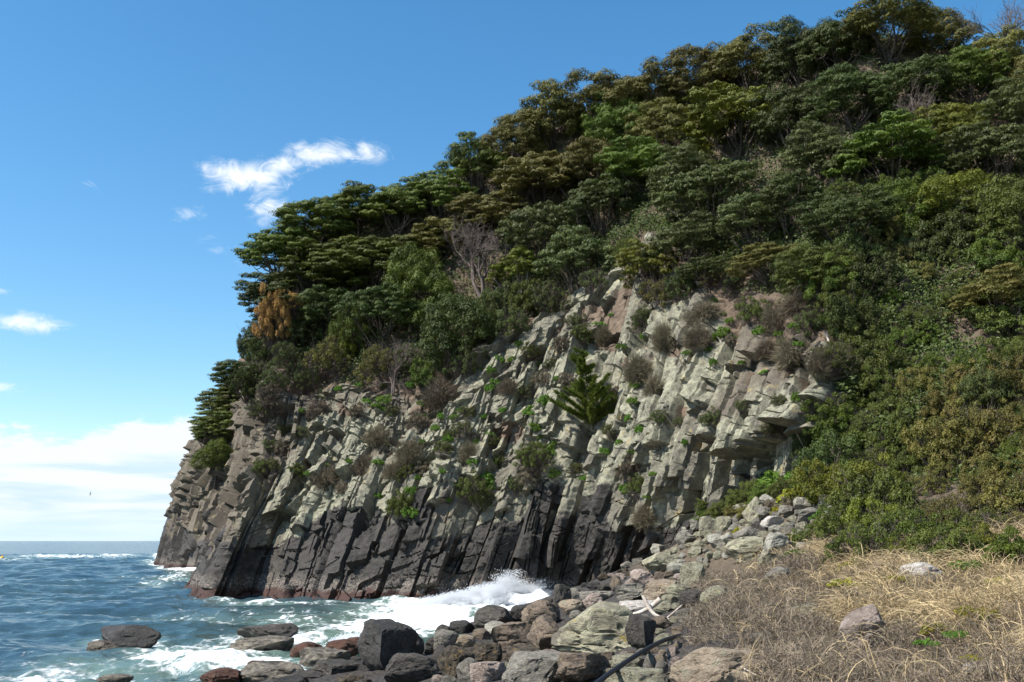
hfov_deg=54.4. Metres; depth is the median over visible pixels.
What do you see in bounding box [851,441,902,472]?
thicket bush
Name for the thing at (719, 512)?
creeping plant
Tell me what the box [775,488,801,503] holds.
creeping plant
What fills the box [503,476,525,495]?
shrub
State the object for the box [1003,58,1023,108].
evergreen tree
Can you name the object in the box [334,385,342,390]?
leafy plant
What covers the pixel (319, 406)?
shrub
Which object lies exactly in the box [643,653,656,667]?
boulder
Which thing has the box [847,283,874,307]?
thicket bush
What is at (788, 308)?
shrub
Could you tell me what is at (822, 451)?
thicket bush
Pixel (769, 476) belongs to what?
creeping plant
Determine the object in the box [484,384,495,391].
leafy plant
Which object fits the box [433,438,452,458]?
shrub
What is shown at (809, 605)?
boulder
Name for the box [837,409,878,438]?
thicket bush
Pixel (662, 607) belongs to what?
boulder
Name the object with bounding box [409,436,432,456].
shrub
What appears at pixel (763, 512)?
boulder
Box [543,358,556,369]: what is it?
shrub
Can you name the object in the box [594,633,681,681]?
water pipe
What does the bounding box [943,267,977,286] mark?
thicket bush
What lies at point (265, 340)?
shrub
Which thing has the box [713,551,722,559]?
stone
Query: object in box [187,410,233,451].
evergreen tree
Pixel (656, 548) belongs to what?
stone
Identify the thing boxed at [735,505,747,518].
creeping plant
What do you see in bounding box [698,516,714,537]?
boulder
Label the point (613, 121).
evergreen tree
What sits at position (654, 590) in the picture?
boulder
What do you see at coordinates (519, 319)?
shrub
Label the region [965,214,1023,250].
thicket bush
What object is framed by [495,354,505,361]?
leafy plant
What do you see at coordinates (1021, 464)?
thicket bush
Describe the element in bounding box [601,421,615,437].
shrub
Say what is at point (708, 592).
boulder
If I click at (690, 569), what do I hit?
boulder
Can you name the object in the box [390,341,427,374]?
shrub
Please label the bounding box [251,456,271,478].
shrub
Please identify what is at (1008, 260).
thicket bush
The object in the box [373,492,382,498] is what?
leafy plant
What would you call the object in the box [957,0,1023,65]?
leafless tree
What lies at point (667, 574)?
stone
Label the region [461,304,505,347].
shrub
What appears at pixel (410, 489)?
leafy plant
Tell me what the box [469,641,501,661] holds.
boulder
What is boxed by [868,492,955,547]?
thicket bush
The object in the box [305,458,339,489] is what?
shrub
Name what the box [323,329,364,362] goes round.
shrub
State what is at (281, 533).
cliff
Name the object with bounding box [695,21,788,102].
evergreen tree
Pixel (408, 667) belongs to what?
boulder
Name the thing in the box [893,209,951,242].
thicket bush
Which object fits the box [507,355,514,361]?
leafy plant
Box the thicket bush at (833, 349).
[809,339,860,379]
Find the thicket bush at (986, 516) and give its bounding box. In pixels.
[955,498,1017,529]
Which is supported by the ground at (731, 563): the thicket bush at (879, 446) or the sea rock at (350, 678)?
the thicket bush at (879, 446)
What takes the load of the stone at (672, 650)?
on the ground at (731, 563)
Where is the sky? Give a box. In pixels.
[0,0,1023,540]
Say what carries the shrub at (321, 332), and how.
on the cliff at (281, 533)
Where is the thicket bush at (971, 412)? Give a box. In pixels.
[949,398,1014,453]
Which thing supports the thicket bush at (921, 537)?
on the ground at (731, 563)
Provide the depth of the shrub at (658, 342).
83.23 m
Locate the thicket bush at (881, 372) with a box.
[846,359,898,400]
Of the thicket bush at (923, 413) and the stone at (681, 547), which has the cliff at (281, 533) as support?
the thicket bush at (923, 413)
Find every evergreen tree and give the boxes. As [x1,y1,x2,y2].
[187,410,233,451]
[188,438,233,487]
[194,385,240,421]
[207,359,248,399]
[231,222,318,277]
[232,271,299,357]
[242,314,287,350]
[267,237,375,312]
[268,196,359,261]
[290,283,363,337]
[311,180,402,239]
[314,234,431,287]
[332,281,422,349]
[355,176,437,244]
[380,241,454,334]
[399,216,475,269]
[402,167,478,227]
[416,290,497,368]
[434,131,507,194]
[445,190,532,248]
[478,107,551,180]
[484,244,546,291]
[488,150,593,210]
[495,199,576,278]
[501,77,592,156]
[531,224,616,296]
[546,135,614,199]
[552,67,653,137]
[558,169,644,239]
[580,90,655,162]
[593,135,689,202]
[603,56,692,118]
[621,96,698,147]
[641,210,738,277]
[642,141,718,210]
[648,157,767,227]
[661,41,741,108]
[677,80,790,161]
[677,253,736,294]
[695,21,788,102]
[714,188,787,251]
[724,241,798,292]
[740,80,833,153]
[745,168,829,243]
[757,14,845,94]
[768,119,876,190]
[773,243,865,301]
[788,184,902,245]
[795,7,881,76]
[800,61,905,136]
[820,108,959,181]
[828,0,949,67]
[863,175,952,237]
[878,53,954,119]
[896,102,993,171]
[898,7,985,59]
[906,167,1005,227]
[931,44,1014,105]
[933,120,1023,185]
[940,262,1023,329]
[970,22,1023,85]
[972,69,1023,135]
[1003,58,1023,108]
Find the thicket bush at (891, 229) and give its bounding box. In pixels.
[861,215,911,248]
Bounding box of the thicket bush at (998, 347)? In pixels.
[971,334,1023,366]
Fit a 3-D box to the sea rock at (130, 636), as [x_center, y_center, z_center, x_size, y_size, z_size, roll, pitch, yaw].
[-17.964,14.082,46.808,2.878,1.482,2.425,3,1,-12]
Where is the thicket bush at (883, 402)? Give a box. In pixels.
[864,381,912,421]
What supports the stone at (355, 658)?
on the ground at (731, 563)
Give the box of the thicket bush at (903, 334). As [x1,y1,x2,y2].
[870,317,929,355]
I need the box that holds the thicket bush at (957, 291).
[949,278,998,308]
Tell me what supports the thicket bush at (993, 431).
on the ground at (731, 563)
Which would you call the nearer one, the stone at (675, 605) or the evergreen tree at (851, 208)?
the stone at (675, 605)
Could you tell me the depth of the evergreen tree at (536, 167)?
115.33 m
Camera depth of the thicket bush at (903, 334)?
63.18 m
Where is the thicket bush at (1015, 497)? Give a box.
[960,468,1023,522]
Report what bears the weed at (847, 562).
on the ground at (731, 563)
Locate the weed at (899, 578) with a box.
[883,575,909,581]
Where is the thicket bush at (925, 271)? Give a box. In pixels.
[904,259,937,280]
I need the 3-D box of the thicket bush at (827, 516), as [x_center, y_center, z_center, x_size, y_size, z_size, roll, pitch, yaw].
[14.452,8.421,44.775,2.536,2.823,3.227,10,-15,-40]
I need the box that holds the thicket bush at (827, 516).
[790,498,857,543]
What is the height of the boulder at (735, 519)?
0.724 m
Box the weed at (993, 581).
[982,577,1006,583]
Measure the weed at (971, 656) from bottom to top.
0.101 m
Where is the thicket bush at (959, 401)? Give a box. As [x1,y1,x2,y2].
[939,382,1013,418]
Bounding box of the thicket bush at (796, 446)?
[789,431,816,458]
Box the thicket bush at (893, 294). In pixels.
[875,287,907,306]
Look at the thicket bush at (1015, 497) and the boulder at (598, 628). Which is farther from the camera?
the thicket bush at (1015, 497)
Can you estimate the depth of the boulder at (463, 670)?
29.49 m
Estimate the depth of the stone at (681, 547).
60.25 m
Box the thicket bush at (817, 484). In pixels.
[782,455,851,505]
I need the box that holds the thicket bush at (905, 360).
[890,354,915,374]
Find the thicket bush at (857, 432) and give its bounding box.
[829,419,875,463]
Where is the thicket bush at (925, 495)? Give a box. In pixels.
[897,488,935,517]
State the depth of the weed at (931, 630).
19.06 m
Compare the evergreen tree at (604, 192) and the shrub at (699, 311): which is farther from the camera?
the evergreen tree at (604, 192)
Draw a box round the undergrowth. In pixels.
[241,34,1023,488]
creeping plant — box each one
[694,497,707,513]
[695,511,704,520]
[704,502,724,518]
[709,494,727,515]
[714,488,741,511]
[722,503,743,517]
[726,484,747,505]
[730,478,761,504]
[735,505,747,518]
[746,481,770,503]
[749,469,784,489]
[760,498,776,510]
[766,474,792,498]
[769,502,792,513]
[773,496,793,506]
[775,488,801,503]
[783,469,794,479]
[783,528,810,545]
[808,508,827,520]
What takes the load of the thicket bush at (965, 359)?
on the cliff at (281, 533)
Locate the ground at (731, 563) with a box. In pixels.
[260,467,1023,681]
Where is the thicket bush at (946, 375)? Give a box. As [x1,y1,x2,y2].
[940,357,977,388]
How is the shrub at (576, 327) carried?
on the cliff at (281, 533)
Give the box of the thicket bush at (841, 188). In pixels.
[823,175,858,199]
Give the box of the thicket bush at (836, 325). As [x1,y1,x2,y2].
[796,279,892,343]
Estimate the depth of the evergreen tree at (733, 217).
83.09 m
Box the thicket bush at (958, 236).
[913,194,984,264]
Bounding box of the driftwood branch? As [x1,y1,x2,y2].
[633,594,668,618]
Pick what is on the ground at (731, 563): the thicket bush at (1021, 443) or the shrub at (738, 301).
the thicket bush at (1021, 443)
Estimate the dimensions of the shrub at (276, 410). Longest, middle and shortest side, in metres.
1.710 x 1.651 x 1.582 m
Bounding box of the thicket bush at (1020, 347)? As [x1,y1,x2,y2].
[1013,341,1023,375]
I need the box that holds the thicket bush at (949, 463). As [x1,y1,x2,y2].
[921,440,969,478]
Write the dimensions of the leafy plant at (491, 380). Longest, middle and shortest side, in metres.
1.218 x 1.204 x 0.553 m
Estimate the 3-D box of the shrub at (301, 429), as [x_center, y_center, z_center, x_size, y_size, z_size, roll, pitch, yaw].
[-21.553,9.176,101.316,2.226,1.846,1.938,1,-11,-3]
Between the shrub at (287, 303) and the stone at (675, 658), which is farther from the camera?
the shrub at (287, 303)
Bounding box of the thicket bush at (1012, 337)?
[998,330,1023,346]
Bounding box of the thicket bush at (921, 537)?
[906,515,987,570]
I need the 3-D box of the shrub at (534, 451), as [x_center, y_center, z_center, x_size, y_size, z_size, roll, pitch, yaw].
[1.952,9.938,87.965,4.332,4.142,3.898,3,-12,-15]
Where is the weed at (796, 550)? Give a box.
[784,548,807,554]
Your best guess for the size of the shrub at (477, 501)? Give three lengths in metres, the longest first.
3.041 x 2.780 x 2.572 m
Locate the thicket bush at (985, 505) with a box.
[960,496,1013,516]
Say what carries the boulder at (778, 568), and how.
on the ground at (731, 563)
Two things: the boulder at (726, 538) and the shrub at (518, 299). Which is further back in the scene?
the shrub at (518, 299)
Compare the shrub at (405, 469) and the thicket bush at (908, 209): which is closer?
the thicket bush at (908, 209)
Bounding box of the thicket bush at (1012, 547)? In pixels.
[977,519,1023,568]
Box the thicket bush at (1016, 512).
[999,501,1023,528]
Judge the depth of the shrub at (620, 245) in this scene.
97.48 m
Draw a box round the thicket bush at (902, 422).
[867,402,924,447]
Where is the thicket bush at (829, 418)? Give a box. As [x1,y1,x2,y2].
[799,382,856,431]
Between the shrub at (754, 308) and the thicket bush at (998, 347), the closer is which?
the thicket bush at (998, 347)
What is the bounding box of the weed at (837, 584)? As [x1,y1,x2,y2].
[826,577,868,587]
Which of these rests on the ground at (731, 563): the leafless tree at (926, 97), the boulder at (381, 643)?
the boulder at (381, 643)
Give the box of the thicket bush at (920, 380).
[894,365,943,399]
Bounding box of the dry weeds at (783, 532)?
[702,473,909,549]
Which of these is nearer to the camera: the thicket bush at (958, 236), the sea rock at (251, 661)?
the sea rock at (251, 661)
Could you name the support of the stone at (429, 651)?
on the ground at (731, 563)
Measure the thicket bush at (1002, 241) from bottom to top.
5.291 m
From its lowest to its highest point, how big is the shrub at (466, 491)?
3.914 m
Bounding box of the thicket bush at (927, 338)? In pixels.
[905,313,947,348]
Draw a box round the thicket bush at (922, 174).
[893,164,964,200]
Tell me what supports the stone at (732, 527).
on the ground at (731, 563)
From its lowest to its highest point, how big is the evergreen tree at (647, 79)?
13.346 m
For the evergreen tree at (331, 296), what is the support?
on the cliff at (281, 533)
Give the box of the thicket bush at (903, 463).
[884,442,923,476]
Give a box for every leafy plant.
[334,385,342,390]
[361,398,372,402]
[370,403,382,407]
[371,458,384,464]
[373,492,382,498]
[375,394,392,403]
[400,507,418,518]
[403,485,415,494]
[405,381,414,387]
[414,474,421,479]
[415,400,427,407]
[430,424,439,430]
[437,413,443,418]
[442,434,453,442]
[449,414,458,418]
[466,459,479,464]
[479,472,494,484]
[483,471,493,477]
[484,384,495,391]
[485,483,495,489]
[486,364,496,373]
[489,378,500,385]
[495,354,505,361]
[498,407,506,412]
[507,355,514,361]
[514,340,522,346]
[522,405,533,415]
[528,423,541,431]
[535,393,548,406]
[538,445,556,455]
[547,468,561,477]
[590,321,606,325]
[598,447,609,454]
[618,482,632,494]
[623,413,631,421]
[625,396,638,403]
[629,379,641,387]
[634,424,642,433]
[648,471,656,475]
[680,349,691,354]
[681,439,687,445]
[708,358,716,366]
[711,326,730,339]
[724,316,734,322]
[751,326,766,334]
[772,330,783,335]
[787,322,795,328]
[790,391,800,402]
[792,341,804,346]
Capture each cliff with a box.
[154,358,244,567]
[183,41,1023,600]
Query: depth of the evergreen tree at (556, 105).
122.66 m
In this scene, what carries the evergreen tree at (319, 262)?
on the cliff at (281, 533)
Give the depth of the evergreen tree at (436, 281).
108.35 m
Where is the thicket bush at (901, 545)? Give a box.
[879,536,921,556]
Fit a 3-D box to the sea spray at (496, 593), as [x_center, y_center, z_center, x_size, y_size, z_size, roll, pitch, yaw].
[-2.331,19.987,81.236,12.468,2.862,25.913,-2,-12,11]
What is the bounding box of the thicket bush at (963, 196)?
[930,179,1015,230]
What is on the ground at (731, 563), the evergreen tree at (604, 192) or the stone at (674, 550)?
the stone at (674, 550)
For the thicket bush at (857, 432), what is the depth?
57.95 m
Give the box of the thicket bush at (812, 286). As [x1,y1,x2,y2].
[796,246,858,299]
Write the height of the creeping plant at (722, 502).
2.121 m
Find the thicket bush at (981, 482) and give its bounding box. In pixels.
[952,465,1005,497]
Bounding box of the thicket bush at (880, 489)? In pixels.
[823,463,925,524]
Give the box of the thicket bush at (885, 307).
[866,301,899,325]
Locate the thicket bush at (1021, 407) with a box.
[1013,395,1023,414]
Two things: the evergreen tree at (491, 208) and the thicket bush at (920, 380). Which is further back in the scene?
the evergreen tree at (491, 208)
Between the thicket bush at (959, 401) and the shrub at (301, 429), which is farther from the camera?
the shrub at (301, 429)
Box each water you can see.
[0,541,159,553]
[0,553,550,681]
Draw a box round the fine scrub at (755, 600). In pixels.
[670,552,1023,681]
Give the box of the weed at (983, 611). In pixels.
[954,605,1001,620]
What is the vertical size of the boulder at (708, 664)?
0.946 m
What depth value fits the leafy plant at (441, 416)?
95.63 m
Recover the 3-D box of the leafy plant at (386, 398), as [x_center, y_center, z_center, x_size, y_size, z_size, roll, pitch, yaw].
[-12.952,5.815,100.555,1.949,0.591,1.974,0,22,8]
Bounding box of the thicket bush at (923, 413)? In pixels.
[914,405,951,434]
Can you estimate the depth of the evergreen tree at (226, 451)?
174.11 m
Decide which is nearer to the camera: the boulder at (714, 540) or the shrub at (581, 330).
the boulder at (714, 540)
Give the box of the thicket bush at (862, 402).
[844,383,885,411]
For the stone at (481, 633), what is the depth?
42.15 m
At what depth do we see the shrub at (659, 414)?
76.36 m
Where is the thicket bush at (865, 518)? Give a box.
[837,496,912,543]
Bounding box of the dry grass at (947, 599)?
[704,512,1023,681]
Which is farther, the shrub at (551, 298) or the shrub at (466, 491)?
the shrub at (551, 298)
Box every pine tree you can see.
[547,347,617,429]
[614,237,678,303]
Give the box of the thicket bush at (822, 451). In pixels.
[784,423,865,482]
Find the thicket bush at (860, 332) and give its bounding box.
[832,317,887,354]
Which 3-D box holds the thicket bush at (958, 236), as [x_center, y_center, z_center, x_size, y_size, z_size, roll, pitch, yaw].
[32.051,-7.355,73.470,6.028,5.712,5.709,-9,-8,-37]
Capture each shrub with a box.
[225,362,260,403]
[236,327,255,359]
[243,356,270,382]
[244,338,273,369]
[245,398,269,423]
[251,279,291,360]
[251,363,292,397]
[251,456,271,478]
[254,379,279,411]
[259,455,280,475]
[261,437,275,453]
[262,327,291,347]
[267,338,300,373]
[268,438,289,456]
[269,405,281,415]
[272,284,307,320]
[275,313,320,347]
[276,421,291,433]
[288,463,304,478]
[291,423,309,438]
[293,359,321,393]
[298,326,353,382]
[303,398,332,420]
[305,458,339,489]
[310,296,344,336]
[321,303,376,357]
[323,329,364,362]
[334,479,347,493]
[344,339,406,388]
[347,402,366,416]
[348,452,377,475]
[358,422,398,449]
[379,458,402,479]
[384,402,400,415]
[385,488,414,518]
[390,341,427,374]
[392,436,425,469]
[392,462,417,481]
[402,407,432,432]
[408,357,437,390]
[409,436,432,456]
[413,460,432,474]
[417,371,463,414]
[419,459,431,473]
[426,326,470,378]
[430,350,455,385]
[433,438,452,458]
[442,429,452,437]
[447,345,483,378]
[447,468,493,507]
[449,416,473,440]
[455,438,482,462]
[458,404,475,419]
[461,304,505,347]
[469,487,494,512]
[476,276,522,319]
[488,433,499,450]
[493,298,533,342]
[493,375,519,395]
[494,449,508,464]
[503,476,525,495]
[507,278,544,316]
[512,430,560,474]
[514,464,543,485]
[516,382,532,397]
[519,341,539,359]
[530,276,568,314]
[530,368,550,386]
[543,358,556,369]
[550,335,570,354]
[557,372,576,388]
[563,310,586,329]
[568,321,594,345]
[570,320,589,338]
[570,462,582,473]
[578,265,608,296]
[592,323,612,347]
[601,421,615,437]
[605,448,640,482]
[606,382,618,405]
[612,238,641,260]
[617,346,655,390]
[623,470,644,500]
[624,305,656,333]
[626,500,657,531]
[637,274,677,309]
[639,365,664,397]
[645,309,675,354]
[648,409,669,423]
[663,267,703,303]
[672,415,683,426]
[677,295,725,326]
[679,316,715,353]
[696,414,709,423]
[697,266,729,289]
[703,404,721,428]
[718,263,744,292]
[724,331,738,348]
[733,294,747,309]
[733,399,749,413]
[735,288,772,326]
[746,332,779,362]
[759,296,784,335]
[760,422,775,436]
[764,252,801,286]
[765,330,810,370]
[770,393,786,406]
[773,285,817,323]
[774,425,786,435]
[775,335,785,343]
[792,304,823,333]
[801,340,832,379]
[813,274,873,313]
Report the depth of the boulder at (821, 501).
52.40 m
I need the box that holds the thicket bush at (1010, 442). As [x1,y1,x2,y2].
[995,429,1022,465]
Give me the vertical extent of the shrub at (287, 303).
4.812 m
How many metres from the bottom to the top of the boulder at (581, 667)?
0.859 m
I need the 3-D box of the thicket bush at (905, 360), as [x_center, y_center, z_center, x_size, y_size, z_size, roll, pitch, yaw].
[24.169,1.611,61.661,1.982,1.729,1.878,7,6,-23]
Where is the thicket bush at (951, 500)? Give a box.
[912,486,982,522]
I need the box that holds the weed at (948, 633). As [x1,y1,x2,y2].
[941,630,968,638]
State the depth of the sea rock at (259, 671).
35.99 m
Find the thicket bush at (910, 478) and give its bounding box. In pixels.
[902,472,915,483]
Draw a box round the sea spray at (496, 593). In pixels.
[385,569,558,607]
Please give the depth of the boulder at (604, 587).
58.79 m
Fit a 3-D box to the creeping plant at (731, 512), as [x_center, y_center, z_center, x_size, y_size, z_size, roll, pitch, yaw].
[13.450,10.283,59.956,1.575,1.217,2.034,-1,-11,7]
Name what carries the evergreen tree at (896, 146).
on the cliff at (281, 533)
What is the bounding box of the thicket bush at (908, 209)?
[888,195,925,228]
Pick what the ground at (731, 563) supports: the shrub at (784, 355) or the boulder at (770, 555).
the boulder at (770, 555)
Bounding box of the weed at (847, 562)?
[835,559,864,569]
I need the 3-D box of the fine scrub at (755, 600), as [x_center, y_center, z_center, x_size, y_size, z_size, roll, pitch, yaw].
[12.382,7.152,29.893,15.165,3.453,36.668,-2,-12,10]
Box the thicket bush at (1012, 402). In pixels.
[995,394,1023,415]
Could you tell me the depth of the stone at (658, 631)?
30.05 m
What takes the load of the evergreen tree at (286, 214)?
on the cliff at (281, 533)
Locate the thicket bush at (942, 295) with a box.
[923,285,956,310]
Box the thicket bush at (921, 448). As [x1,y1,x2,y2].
[900,404,972,467]
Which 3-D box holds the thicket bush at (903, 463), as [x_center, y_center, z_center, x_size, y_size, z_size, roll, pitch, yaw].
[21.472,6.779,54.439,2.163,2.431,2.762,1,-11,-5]
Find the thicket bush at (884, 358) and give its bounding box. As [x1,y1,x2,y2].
[840,331,908,392]
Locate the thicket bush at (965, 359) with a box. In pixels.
[935,344,990,374]
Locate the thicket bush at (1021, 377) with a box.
[1011,374,1023,399]
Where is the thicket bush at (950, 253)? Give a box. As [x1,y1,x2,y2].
[940,243,977,264]
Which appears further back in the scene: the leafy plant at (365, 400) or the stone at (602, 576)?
the leafy plant at (365, 400)
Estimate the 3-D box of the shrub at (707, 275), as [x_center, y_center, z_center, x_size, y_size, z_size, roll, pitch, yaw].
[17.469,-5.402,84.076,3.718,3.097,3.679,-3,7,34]
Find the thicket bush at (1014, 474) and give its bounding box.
[1001,466,1023,493]
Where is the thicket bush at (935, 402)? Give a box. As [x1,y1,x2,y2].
[915,377,962,420]
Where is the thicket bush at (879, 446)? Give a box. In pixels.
[871,428,906,457]
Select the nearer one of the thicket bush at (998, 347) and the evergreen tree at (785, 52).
the thicket bush at (998, 347)
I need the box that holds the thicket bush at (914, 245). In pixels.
[897,231,936,261]
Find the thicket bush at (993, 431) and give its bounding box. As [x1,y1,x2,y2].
[926,402,1022,473]
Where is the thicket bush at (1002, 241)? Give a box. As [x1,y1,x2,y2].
[994,212,1023,257]
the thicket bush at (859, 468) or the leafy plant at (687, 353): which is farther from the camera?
the leafy plant at (687, 353)
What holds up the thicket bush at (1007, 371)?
on the cliff at (281, 533)
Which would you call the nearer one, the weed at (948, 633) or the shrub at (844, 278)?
the weed at (948, 633)
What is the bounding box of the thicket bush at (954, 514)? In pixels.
[929,504,987,541]
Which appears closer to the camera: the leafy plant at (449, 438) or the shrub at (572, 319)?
the leafy plant at (449, 438)
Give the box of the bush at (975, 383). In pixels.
[950,354,1020,408]
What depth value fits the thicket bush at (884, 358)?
61.37 m
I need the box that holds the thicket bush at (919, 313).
[894,296,943,332]
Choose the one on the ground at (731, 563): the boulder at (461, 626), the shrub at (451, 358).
the boulder at (461, 626)
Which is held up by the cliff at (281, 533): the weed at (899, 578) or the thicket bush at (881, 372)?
the thicket bush at (881, 372)
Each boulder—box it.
[357,618,417,670]
[384,653,439,681]
[414,633,423,654]
[426,636,433,649]
[432,645,445,660]
[433,629,458,649]
[435,624,450,631]
[437,645,474,677]
[449,620,474,633]
[456,634,475,647]
[456,657,476,681]
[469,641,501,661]
[470,661,505,681]
[473,605,512,628]
[485,621,502,633]
[490,622,531,652]
[502,650,569,681]
[506,644,540,661]
[510,604,527,621]
[521,600,559,621]
[527,614,560,649]
[551,601,632,654]
[552,584,571,607]
[554,652,611,681]
[558,599,582,614]
[569,610,581,618]
[578,591,614,600]
[582,593,602,608]
[586,582,599,590]
[597,583,610,590]
[605,667,667,681]
[610,574,621,590]
[611,653,643,667]
[613,583,644,600]
[619,600,654,612]
[625,613,656,649]
[630,569,650,583]
[642,552,678,572]
[643,579,676,599]
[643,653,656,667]
[651,615,670,628]
[652,601,673,614]
[655,659,667,674]
[661,594,678,602]
[665,584,691,597]
[667,562,682,573]
[669,647,759,681]
[674,530,695,544]
[678,589,701,607]
[679,562,704,585]
[689,519,696,530]
[691,539,706,548]
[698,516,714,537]
[700,585,728,605]
[706,533,724,547]
[713,516,730,532]
[720,532,734,543]
[724,536,764,562]
[731,514,742,523]
[733,526,759,538]
[742,496,762,523]
[749,631,775,646]
[751,521,767,530]
[756,506,769,518]
[757,553,784,567]
[760,516,784,527]
[760,532,792,555]
[764,566,793,579]
[778,505,793,516]
[788,603,824,623]
[793,497,812,509]
[797,507,819,522]
[817,495,830,506]
[838,604,890,648]
[899,562,942,583]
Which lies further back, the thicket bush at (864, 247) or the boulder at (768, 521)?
the thicket bush at (864, 247)
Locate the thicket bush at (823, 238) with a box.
[804,222,855,248]
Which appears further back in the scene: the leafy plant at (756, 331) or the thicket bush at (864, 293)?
the leafy plant at (756, 331)
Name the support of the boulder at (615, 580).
on the ground at (731, 563)
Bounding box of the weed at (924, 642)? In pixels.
[911,638,940,645]
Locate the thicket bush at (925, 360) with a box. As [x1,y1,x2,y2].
[910,353,947,375]
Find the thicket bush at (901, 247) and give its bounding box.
[869,239,914,265]
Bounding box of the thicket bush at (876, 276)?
[848,248,916,296]
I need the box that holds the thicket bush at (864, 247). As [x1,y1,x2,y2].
[807,223,890,268]
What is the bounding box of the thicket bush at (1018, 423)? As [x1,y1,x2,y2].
[989,402,1023,448]
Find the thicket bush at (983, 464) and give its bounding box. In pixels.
[958,450,1018,484]
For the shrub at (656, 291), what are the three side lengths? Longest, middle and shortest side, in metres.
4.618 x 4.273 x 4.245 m
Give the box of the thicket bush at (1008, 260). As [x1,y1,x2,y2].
[983,254,1023,279]
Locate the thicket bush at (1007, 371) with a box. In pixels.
[955,351,1023,401]
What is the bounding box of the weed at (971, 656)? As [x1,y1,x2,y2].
[959,654,979,660]
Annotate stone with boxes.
[350,656,360,660]
[424,649,434,654]
[431,674,441,681]
[440,675,455,681]
[472,628,490,639]
[571,588,580,598]
[597,573,607,580]
[601,651,614,659]
[614,573,623,578]
[620,561,633,568]
[624,578,633,583]
[632,558,642,565]
[635,648,649,655]
[650,543,663,553]
[650,647,659,653]
[653,571,664,579]
[654,633,672,646]
[655,628,665,634]
[655,654,666,661]
[658,650,666,653]
[664,571,674,578]
[666,645,679,656]
[668,616,677,623]
[669,656,680,666]
[670,546,679,553]
[670,626,682,633]
[672,603,680,609]
[673,573,679,580]
[673,641,682,646]
[675,607,693,623]
[677,559,685,563]
[678,544,685,550]
[678,552,686,558]
[684,542,693,548]
[688,546,702,557]
[702,558,710,563]
[704,551,713,559]
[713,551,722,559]
[715,546,723,551]
[722,552,730,559]
[728,523,738,530]
[732,503,744,513]
[739,519,746,525]
[752,518,761,522]
[757,531,767,538]
[759,494,773,503]
[768,525,779,532]
[770,511,780,515]
[779,524,794,534]
[787,516,797,521]
[795,521,808,530]
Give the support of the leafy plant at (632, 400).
on the cliff at (281, 533)
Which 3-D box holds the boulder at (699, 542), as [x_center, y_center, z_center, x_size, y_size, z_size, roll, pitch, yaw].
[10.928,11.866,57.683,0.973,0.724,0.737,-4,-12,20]
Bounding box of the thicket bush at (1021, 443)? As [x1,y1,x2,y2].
[1013,435,1023,469]
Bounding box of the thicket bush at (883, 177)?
[858,170,903,200]
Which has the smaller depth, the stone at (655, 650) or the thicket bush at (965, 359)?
the stone at (655, 650)
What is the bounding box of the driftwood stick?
[666,605,681,617]
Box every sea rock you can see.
[86,640,117,650]
[96,673,133,681]
[101,625,161,647]
[199,667,239,681]
[229,635,293,650]
[236,623,298,637]
[239,660,303,681]
[247,660,268,663]
[274,676,308,681]
[289,670,325,678]
[290,641,322,656]
[299,647,350,666]
[310,659,360,674]
[325,639,358,656]
[335,674,363,681]
[348,637,358,642]
[354,660,367,670]
[366,670,384,676]
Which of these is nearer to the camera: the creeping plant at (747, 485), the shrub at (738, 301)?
the creeping plant at (747, 485)
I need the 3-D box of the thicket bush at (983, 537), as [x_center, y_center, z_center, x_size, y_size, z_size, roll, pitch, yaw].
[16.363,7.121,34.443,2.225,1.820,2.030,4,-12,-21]
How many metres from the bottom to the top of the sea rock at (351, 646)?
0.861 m
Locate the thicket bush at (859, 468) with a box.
[828,448,918,496]
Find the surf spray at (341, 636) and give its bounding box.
[323,631,360,644]
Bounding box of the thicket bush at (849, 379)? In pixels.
[835,368,860,388]
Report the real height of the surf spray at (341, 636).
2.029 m
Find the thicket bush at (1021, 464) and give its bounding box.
[998,445,1023,485]
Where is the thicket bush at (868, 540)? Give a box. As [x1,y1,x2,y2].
[818,511,909,567]
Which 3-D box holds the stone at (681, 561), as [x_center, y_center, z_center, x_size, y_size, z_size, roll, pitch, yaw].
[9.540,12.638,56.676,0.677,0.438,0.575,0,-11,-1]
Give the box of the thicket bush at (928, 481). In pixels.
[913,463,951,496]
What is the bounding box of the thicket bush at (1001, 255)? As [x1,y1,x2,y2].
[959,237,1023,271]
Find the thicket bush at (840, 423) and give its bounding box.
[802,399,859,446]
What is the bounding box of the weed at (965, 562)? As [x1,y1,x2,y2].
[947,559,982,570]
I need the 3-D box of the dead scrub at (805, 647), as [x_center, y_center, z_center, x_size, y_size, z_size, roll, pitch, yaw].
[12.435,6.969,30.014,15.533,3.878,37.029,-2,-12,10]
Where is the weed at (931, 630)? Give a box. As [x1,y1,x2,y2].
[919,622,957,634]
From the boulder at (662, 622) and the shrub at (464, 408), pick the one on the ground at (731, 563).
the boulder at (662, 622)
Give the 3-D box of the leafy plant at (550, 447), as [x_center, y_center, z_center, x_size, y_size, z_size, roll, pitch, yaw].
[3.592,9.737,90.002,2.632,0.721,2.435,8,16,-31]
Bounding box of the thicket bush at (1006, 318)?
[962,289,1023,338]
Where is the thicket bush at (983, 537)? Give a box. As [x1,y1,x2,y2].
[961,522,1007,554]
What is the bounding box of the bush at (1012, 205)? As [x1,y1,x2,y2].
[969,172,1023,249]
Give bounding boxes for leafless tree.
[359,336,426,393]
[442,214,516,296]
[892,74,947,128]
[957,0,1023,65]
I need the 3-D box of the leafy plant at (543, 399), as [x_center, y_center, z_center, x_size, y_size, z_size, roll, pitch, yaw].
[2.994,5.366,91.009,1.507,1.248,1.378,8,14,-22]
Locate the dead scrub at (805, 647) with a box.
[657,516,1023,681]

